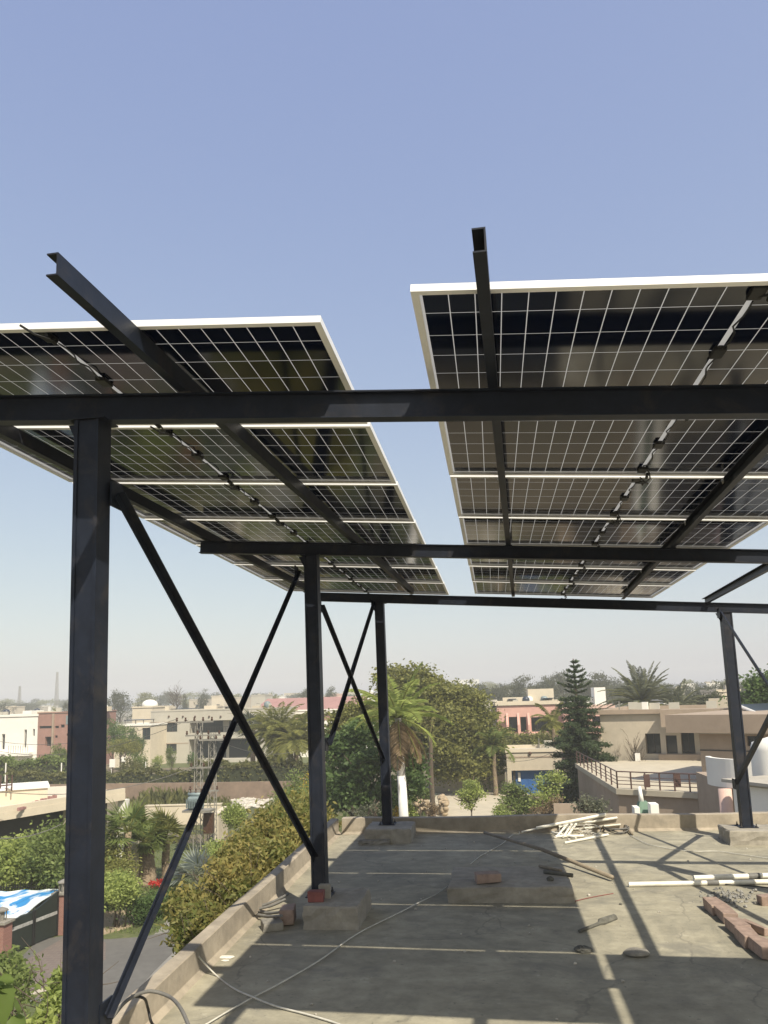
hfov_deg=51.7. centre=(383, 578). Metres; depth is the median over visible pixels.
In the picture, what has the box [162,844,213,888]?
palm tree
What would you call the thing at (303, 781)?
yellow bush
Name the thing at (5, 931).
gate pillar
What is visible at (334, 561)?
solar panel
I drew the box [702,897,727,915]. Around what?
brick
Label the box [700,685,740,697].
house
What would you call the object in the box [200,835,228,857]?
round bush
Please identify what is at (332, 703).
red roof house
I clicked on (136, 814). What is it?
palm tree
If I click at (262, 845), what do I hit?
croton tree
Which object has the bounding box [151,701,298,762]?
modern house
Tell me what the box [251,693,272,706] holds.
house
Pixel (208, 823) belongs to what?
meter box
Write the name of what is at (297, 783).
garden bush
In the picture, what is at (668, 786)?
terrace
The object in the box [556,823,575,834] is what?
pipe
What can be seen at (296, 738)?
palm tree
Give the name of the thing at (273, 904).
conduit end
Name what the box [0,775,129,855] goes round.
cream roof house
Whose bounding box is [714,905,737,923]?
brick
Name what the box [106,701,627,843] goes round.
ground
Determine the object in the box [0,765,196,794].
overhead wire
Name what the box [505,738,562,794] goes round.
garage
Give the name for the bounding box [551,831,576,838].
plastic pipe
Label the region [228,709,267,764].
palm tree
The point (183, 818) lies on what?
cream wall
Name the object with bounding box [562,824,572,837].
plastic pipe
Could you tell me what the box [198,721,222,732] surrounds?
window
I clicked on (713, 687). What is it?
tree
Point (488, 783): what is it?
tree
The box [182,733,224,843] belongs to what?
lattice pole
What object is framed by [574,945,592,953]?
rag
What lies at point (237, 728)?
window
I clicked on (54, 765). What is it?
hedge
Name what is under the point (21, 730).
white house
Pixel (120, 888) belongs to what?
round bush
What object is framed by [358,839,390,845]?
mortar scrap
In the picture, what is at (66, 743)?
overhead wire
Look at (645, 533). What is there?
solar panel
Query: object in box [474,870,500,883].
brick
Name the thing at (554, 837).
plaster crumbs
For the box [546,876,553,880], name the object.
clod
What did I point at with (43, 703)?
tree
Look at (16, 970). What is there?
shrub
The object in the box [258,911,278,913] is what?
conduit end
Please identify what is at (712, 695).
tree
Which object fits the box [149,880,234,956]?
croton shrub
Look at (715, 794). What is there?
curved balcony house
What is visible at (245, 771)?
hedge
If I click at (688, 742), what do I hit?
window
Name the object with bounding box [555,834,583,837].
plastic pipe
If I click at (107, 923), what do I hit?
sand patch
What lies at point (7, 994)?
banana plant
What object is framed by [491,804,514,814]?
tree
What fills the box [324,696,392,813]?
tree
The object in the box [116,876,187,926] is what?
hedge bush
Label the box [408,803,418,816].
tree
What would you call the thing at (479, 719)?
tree
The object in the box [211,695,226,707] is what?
house
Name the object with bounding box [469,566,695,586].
solar panel
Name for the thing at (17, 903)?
printed sheet
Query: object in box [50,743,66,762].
shrub
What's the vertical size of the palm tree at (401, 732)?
11.503 m
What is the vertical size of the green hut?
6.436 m
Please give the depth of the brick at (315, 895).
6.08 m
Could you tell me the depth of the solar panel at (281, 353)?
3.36 m
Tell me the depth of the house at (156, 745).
122.54 m
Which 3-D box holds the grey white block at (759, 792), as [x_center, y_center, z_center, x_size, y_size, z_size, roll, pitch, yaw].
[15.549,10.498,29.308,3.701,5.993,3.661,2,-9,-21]
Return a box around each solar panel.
[0,315,367,434]
[0,422,395,489]
[72,481,413,525]
[145,519,425,544]
[196,545,435,569]
[234,564,442,582]
[264,579,448,594]
[410,273,767,388]
[439,419,767,483]
[450,475,767,524]
[459,517,767,548]
[467,559,706,571]
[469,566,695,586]
[473,581,670,598]
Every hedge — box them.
[0,753,66,783]
[3,765,190,783]
[188,754,308,781]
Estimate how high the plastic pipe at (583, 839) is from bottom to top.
0.033 m
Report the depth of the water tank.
31.72 m
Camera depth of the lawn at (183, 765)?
122.79 m
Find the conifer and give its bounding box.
[536,659,618,807]
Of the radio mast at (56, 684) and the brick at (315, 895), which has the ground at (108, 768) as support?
the radio mast at (56, 684)
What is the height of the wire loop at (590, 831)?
0.115 m
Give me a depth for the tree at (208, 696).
495.64 m
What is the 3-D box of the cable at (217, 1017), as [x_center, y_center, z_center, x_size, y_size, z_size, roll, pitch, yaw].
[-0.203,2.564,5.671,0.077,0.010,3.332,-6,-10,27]
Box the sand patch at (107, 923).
[104,910,134,934]
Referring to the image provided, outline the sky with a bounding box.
[0,0,767,709]
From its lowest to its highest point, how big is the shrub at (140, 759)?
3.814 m
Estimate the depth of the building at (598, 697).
114.51 m
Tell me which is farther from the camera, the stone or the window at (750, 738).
the window at (750, 738)
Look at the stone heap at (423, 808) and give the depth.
64.45 m
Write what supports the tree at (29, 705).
on the ground at (108, 768)
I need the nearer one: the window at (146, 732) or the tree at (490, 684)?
the window at (146, 732)
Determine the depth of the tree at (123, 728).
115.79 m
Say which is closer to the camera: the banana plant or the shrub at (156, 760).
the banana plant
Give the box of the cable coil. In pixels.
[603,825,629,833]
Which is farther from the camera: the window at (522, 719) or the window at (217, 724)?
the window at (217, 724)
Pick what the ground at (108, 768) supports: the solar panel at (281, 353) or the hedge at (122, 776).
the hedge at (122, 776)
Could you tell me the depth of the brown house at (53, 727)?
124.20 m
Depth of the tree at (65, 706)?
251.72 m
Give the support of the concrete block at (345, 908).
on the flat roof house at (434, 973)
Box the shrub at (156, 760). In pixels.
[150,755,165,770]
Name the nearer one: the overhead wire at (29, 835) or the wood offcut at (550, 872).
the wood offcut at (550, 872)
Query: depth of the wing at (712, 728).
46.15 m
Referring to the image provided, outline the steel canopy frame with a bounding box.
[0,227,767,1023]
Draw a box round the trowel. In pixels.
[578,914,617,932]
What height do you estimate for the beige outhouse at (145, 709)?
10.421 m
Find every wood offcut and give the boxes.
[538,864,561,871]
[543,870,572,877]
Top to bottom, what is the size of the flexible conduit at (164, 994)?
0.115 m
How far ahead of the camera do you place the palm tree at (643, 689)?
87.36 m
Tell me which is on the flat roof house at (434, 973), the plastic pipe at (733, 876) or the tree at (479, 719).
the plastic pipe at (733, 876)
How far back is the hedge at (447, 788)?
78.83 m
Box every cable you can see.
[131,994,153,1023]
[199,956,339,1023]
[206,885,447,1023]
[470,831,519,863]
[630,835,767,858]
[697,880,767,887]
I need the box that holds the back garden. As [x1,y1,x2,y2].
[329,801,425,832]
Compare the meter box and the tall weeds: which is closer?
the meter box
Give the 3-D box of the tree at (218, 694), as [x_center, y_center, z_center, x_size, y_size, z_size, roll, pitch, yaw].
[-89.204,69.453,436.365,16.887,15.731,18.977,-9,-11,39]
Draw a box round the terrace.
[575,751,701,812]
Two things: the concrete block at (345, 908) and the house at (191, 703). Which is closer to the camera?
the concrete block at (345, 908)
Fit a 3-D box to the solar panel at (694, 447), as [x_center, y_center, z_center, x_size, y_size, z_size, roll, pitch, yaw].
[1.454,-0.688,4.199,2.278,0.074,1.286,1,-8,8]
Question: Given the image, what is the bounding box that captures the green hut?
[632,786,658,812]
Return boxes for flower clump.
[148,878,162,886]
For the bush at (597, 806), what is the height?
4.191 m
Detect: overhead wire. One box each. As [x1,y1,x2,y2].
[0,719,175,744]
[0,720,187,754]
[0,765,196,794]
[0,824,60,838]
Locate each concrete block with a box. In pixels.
[302,887,371,930]
[364,821,415,843]
[447,866,574,902]
[717,824,767,845]
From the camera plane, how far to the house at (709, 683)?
246.64 m
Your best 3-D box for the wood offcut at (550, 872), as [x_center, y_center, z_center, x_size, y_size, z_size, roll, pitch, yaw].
[1.524,2.578,6.939,0.262,0.044,0.034,-7,-10,31]
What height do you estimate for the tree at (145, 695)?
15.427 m
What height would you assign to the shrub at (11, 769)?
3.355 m
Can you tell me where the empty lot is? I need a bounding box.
[128,800,267,834]
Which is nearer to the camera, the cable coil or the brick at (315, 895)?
the brick at (315, 895)
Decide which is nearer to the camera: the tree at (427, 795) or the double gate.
the double gate
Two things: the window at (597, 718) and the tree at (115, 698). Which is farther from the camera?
the tree at (115, 698)
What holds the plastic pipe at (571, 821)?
on the flat roof house at (434, 973)
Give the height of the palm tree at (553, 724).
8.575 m
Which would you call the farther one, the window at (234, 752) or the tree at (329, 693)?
the tree at (329, 693)
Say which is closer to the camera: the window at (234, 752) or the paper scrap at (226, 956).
the paper scrap at (226, 956)
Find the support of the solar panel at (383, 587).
attached to the steel canopy frame
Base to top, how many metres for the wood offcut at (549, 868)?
0.027 m
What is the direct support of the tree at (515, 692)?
on the ground at (108, 768)
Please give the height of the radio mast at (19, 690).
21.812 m
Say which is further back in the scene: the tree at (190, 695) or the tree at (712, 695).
the tree at (190, 695)
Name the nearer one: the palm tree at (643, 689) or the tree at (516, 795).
the tree at (516, 795)
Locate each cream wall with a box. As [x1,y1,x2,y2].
[145,803,221,824]
[215,806,227,841]
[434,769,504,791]
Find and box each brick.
[261,918,282,932]
[279,903,295,925]
[307,889,324,901]
[318,883,330,898]
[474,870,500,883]
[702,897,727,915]
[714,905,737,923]
[724,917,750,933]
[734,927,758,948]
[742,918,767,935]
[748,936,767,959]
[756,893,767,905]
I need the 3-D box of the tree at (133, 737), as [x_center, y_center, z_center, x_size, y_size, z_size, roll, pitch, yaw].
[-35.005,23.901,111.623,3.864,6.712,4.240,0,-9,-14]
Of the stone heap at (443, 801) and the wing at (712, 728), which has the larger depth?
the stone heap at (443, 801)
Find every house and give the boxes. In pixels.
[0,706,24,713]
[0,708,55,760]
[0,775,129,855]
[35,706,47,710]
[37,705,116,763]
[112,812,767,1023]
[114,719,167,767]
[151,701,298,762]
[189,699,211,707]
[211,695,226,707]
[234,697,250,707]
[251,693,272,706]
[261,696,367,756]
[451,679,478,686]
[495,688,561,755]
[565,698,727,777]
[696,756,751,812]
[698,681,719,689]
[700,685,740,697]
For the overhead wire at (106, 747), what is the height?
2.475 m
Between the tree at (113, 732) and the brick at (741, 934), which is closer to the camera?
the brick at (741, 934)
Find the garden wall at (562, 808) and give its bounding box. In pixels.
[553,803,595,813]
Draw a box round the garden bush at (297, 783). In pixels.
[264,765,308,808]
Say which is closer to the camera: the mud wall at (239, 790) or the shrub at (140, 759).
the mud wall at (239, 790)
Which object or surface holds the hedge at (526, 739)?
on the ground at (108, 768)
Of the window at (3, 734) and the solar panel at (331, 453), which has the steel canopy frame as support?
the solar panel at (331, 453)
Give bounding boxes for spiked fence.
[0,882,56,911]
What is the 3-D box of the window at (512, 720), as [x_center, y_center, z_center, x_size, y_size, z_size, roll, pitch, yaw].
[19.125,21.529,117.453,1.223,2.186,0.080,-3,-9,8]
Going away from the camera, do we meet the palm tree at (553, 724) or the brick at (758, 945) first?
the brick at (758, 945)
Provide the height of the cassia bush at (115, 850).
4.298 m
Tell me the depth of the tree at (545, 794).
56.95 m
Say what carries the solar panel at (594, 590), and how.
attached to the steel canopy frame
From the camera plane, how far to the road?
29.98 m
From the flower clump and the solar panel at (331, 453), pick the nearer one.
the solar panel at (331, 453)
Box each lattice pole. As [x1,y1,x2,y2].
[175,717,220,849]
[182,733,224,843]
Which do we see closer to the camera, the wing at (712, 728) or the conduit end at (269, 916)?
the conduit end at (269, 916)
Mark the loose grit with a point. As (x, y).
(311, 1004)
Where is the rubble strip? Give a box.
[222,797,273,808]
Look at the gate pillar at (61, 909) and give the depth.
33.45 m
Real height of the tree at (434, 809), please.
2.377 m
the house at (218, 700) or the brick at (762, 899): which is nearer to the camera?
the brick at (762, 899)
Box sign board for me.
[109,759,114,772]
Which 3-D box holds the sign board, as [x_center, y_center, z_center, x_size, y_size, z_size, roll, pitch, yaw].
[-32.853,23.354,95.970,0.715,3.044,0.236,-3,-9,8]
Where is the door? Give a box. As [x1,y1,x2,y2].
[511,770,553,793]
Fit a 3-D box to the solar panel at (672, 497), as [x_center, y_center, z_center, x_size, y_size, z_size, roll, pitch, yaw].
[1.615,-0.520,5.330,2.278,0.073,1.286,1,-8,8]
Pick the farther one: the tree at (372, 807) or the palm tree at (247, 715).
the palm tree at (247, 715)
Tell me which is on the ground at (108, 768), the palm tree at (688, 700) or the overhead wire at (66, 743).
the palm tree at (688, 700)
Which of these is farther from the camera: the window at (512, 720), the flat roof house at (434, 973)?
the window at (512, 720)
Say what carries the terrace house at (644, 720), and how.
on the ground at (108, 768)
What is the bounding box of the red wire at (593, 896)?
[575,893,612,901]
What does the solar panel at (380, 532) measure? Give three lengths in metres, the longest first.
2.278 x 1.286 x 0.073 m
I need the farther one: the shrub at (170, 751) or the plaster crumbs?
the shrub at (170, 751)
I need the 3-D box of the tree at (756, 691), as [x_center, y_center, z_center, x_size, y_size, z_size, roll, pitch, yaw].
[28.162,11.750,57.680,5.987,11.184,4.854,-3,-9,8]
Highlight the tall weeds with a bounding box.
[125,785,277,819]
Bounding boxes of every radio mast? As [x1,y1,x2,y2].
[17,686,20,703]
[54,672,58,709]
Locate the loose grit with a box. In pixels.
[222,834,766,1019]
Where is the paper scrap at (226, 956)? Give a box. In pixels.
[220,955,234,958]
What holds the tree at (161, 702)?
on the ground at (108, 768)
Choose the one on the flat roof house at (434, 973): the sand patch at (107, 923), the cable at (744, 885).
the cable at (744, 885)
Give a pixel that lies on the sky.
(189, 159)
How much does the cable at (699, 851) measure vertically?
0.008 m
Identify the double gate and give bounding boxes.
[11,891,58,952]
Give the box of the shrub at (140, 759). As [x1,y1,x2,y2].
[130,752,148,772]
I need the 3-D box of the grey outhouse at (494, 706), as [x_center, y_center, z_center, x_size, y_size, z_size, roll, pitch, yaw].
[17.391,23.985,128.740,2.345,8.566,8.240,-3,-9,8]
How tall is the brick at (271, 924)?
0.069 m
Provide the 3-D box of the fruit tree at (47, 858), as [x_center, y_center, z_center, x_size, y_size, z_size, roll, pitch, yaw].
[-15.201,13.575,37.861,5.744,4.331,4.315,-6,-9,24]
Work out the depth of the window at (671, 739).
63.13 m
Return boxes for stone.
[623,947,650,957]
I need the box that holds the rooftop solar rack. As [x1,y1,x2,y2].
[741,703,767,710]
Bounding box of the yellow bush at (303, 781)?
[290,773,308,789]
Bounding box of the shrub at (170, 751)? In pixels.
[164,745,177,769]
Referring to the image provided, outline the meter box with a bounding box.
[203,812,213,833]
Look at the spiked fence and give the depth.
37.34 m
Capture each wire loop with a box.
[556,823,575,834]
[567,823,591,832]
[579,824,601,836]
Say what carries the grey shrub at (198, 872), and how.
on the garden lawn at (113, 935)
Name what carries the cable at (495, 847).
on the flat roof house at (434, 973)
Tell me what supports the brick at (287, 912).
on the flat roof house at (434, 973)
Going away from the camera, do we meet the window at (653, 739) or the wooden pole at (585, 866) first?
the wooden pole at (585, 866)
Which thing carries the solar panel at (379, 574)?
on the steel canopy frame
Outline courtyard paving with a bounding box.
[429,791,506,815]
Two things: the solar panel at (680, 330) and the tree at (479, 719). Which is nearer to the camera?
the solar panel at (680, 330)
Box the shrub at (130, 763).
[118,758,145,774]
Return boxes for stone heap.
[412,797,429,814]
[437,794,448,815]
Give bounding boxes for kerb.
[23,986,47,997]
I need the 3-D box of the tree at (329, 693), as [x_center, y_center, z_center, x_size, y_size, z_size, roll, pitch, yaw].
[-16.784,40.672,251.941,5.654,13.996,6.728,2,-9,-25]
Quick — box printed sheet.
[0,889,58,917]
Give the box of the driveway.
[21,938,105,998]
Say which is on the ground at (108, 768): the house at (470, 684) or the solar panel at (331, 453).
the house at (470, 684)
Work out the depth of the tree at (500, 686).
229.19 m
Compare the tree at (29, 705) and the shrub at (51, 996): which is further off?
the tree at (29, 705)
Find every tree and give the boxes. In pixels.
[0,698,23,705]
[0,702,14,713]
[0,820,44,900]
[7,702,38,710]
[11,815,113,891]
[31,698,39,703]
[33,699,62,706]
[62,700,67,710]
[105,794,169,899]
[106,718,126,771]
[106,721,136,769]
[106,736,145,766]
[107,688,132,723]
[119,817,173,886]
[122,725,149,756]
[132,692,159,706]
[143,801,205,878]
[152,691,178,705]
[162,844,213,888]
[164,682,186,709]
[171,691,201,707]
[181,785,341,907]
[182,693,187,707]
[194,692,208,708]
[196,689,210,698]
[208,692,235,698]
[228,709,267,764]
[240,701,307,766]
[262,711,325,762]
[284,693,306,697]
[296,687,306,697]
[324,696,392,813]
[325,686,336,696]
[325,718,433,816]
[343,661,453,816]
[346,799,381,816]
[361,658,475,785]
[393,806,398,816]
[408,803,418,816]
[410,787,435,815]
[415,702,463,815]
[422,674,518,788]
[422,801,440,815]
[452,777,490,815]
[472,727,515,794]
[473,683,506,700]
[477,758,505,790]
[479,681,498,689]
[491,683,510,700]
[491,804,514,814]
[494,779,537,814]
[499,674,536,698]
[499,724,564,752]
[520,768,569,810]
[527,793,568,813]
[531,703,565,747]
[533,672,562,697]
[546,670,573,702]
[566,671,615,700]
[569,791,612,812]
[589,675,624,706]
[595,660,680,708]
[624,732,645,760]
[655,678,705,704]
[656,682,677,693]
[684,682,707,697]
[690,689,726,704]
[702,679,724,689]
[718,663,767,709]
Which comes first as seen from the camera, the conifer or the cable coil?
the cable coil
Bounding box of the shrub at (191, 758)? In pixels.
[186,751,197,766]
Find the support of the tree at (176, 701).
on the ground at (108, 768)
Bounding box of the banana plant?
[0,973,25,1023]
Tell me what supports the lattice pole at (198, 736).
on the garden lawn at (113, 935)
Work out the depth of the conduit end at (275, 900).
6.61 m
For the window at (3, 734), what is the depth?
125.40 m
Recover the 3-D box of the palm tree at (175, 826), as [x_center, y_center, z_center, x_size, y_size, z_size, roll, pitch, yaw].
[-11.792,14.295,43.594,3.639,4.321,3.540,-6,-10,29]
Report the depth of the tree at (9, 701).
637.37 m
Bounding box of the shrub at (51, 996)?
[10,937,118,1023]
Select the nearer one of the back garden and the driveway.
the driveway
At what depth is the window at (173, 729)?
127.97 m
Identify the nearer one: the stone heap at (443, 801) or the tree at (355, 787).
the tree at (355, 787)
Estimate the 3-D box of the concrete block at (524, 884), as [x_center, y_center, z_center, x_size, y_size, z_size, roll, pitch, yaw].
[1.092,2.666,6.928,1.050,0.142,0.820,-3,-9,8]
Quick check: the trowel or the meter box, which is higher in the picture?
the meter box
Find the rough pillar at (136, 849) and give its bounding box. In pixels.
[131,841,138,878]
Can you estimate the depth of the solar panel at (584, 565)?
8.02 m
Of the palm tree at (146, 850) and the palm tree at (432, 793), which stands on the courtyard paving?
the palm tree at (432, 793)
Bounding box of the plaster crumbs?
[553,830,597,839]
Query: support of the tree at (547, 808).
on the ground at (108, 768)
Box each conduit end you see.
[256,913,282,917]
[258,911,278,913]
[259,898,285,909]
[262,893,288,905]
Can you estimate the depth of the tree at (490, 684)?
493.52 m
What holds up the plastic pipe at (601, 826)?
on the flat roof house at (434, 973)
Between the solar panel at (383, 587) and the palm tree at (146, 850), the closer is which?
the solar panel at (383, 587)
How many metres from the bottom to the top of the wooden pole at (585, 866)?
0.090 m
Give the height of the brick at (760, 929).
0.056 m
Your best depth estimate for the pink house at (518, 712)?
117.02 m
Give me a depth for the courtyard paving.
68.78 m
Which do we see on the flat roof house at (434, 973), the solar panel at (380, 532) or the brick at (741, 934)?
the brick at (741, 934)
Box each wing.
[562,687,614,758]
[665,710,767,771]
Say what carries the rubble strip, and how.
on the empty lot
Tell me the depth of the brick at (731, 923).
5.56 m
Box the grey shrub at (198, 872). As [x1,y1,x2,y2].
[182,835,212,890]
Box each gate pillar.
[0,907,14,959]
[51,879,63,934]
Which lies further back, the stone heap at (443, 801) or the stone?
the stone heap at (443, 801)
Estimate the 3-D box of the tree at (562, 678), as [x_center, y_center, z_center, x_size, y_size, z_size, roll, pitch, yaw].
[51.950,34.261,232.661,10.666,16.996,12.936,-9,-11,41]
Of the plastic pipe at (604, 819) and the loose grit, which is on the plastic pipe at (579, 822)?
the plastic pipe at (604, 819)
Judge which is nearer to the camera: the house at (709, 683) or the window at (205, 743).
the window at (205, 743)
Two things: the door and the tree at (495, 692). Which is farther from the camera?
the tree at (495, 692)
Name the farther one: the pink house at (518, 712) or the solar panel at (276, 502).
the pink house at (518, 712)
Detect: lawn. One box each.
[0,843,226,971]
[6,1002,60,1023]
[115,757,307,768]
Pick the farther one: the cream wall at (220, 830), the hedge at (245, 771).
the hedge at (245, 771)
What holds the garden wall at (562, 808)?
on the ground at (108, 768)
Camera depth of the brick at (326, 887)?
6.20 m
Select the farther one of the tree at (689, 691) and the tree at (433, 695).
the tree at (689, 691)
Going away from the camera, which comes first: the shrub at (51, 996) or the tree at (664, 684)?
the shrub at (51, 996)
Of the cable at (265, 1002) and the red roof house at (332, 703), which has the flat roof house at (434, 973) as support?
the cable at (265, 1002)
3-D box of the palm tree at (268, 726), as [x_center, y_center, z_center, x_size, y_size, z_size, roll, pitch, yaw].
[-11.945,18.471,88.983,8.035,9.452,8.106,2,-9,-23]
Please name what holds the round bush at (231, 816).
on the garden lawn at (113, 935)
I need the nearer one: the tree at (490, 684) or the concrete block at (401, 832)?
the concrete block at (401, 832)
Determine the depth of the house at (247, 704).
353.89 m
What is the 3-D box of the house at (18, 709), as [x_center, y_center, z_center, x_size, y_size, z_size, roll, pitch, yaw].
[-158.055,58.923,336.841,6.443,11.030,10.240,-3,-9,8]
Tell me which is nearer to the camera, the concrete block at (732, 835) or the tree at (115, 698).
the concrete block at (732, 835)
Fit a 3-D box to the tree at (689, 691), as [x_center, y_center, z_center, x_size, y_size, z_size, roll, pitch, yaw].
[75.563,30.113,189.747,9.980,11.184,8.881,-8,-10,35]
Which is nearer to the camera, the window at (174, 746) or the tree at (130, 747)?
the tree at (130, 747)
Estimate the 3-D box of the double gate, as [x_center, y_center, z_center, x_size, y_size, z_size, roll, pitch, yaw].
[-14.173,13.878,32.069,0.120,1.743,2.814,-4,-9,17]
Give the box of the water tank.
[750,737,767,775]
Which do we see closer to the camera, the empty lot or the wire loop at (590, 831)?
the wire loop at (590, 831)
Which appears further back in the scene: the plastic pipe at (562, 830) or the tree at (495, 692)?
the tree at (495, 692)
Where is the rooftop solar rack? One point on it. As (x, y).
(756, 707)
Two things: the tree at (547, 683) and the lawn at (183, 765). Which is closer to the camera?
the lawn at (183, 765)
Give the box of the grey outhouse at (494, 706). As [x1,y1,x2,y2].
[484,700,496,725]
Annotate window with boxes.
[3,734,4,748]
[47,737,50,745]
[143,728,149,739]
[167,723,176,731]
[167,744,176,752]
[197,740,225,757]
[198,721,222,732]
[229,721,239,731]
[229,739,250,757]
[509,717,517,731]
[520,717,526,731]
[531,717,548,731]
[592,716,599,721]
[646,733,660,752]
[666,735,677,752]
[682,733,694,752]
[748,736,755,745]
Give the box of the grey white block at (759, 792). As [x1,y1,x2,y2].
[721,775,767,811]
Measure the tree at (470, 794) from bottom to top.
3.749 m
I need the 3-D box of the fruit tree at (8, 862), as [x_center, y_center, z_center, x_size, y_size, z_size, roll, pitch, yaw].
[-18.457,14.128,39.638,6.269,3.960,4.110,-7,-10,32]
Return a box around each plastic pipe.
[536,813,605,829]
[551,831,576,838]
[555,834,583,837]
[557,824,568,834]
[559,817,617,827]
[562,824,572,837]
[564,833,608,843]
[566,822,577,837]
[573,821,591,823]
[580,824,620,828]
[628,879,767,886]
[693,873,767,880]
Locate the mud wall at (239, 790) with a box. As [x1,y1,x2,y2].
[49,781,294,801]
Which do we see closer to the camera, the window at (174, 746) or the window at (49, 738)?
the window at (49, 738)
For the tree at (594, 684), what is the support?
on the ground at (108, 768)
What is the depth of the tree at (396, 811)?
50.60 m
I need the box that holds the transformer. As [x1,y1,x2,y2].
[186,788,203,809]
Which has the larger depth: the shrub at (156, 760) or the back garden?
the shrub at (156, 760)
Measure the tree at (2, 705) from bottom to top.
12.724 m
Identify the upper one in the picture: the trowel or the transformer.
the transformer
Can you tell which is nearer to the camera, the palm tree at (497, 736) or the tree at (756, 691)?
the tree at (756, 691)
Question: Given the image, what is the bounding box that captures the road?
[23,932,174,1003]
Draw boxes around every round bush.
[104,865,149,927]
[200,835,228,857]
[218,798,252,830]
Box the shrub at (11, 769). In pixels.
[1,760,28,777]
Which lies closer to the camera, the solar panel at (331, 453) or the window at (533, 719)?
the solar panel at (331, 453)
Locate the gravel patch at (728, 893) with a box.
[692,886,757,907]
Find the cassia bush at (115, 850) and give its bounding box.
[105,807,145,907]
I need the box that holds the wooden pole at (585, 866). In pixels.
[483,831,613,879]
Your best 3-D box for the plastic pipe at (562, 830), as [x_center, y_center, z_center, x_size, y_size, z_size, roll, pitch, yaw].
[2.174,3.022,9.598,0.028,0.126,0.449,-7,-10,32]
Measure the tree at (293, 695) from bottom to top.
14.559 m
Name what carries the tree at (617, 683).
on the ground at (108, 768)
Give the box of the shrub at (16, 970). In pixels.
[0,944,47,1019]
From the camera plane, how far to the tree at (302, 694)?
263.32 m
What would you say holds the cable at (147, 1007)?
on the flat roof house at (434, 973)
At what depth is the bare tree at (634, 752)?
62.47 m
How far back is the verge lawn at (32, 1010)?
24.97 m
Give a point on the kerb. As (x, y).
(38, 991)
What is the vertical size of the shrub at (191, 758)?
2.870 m
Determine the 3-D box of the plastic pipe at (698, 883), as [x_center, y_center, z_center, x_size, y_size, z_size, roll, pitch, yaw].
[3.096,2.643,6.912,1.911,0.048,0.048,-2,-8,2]
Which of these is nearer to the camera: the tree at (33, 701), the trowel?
the trowel
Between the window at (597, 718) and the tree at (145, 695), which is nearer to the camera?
the window at (597, 718)
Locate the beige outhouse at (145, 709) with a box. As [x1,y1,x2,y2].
[132,700,172,722]
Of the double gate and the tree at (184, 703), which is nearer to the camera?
the double gate
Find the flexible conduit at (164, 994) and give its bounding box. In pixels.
[112,989,189,1023]
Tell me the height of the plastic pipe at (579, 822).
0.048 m
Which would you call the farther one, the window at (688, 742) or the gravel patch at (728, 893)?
the window at (688, 742)
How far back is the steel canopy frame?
3.49 m
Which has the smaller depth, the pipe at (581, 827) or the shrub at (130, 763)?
the pipe at (581, 827)
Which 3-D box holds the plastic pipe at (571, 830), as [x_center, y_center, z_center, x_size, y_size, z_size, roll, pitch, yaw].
[2.269,3.019,9.563,0.028,0.116,0.487,-6,-10,27]

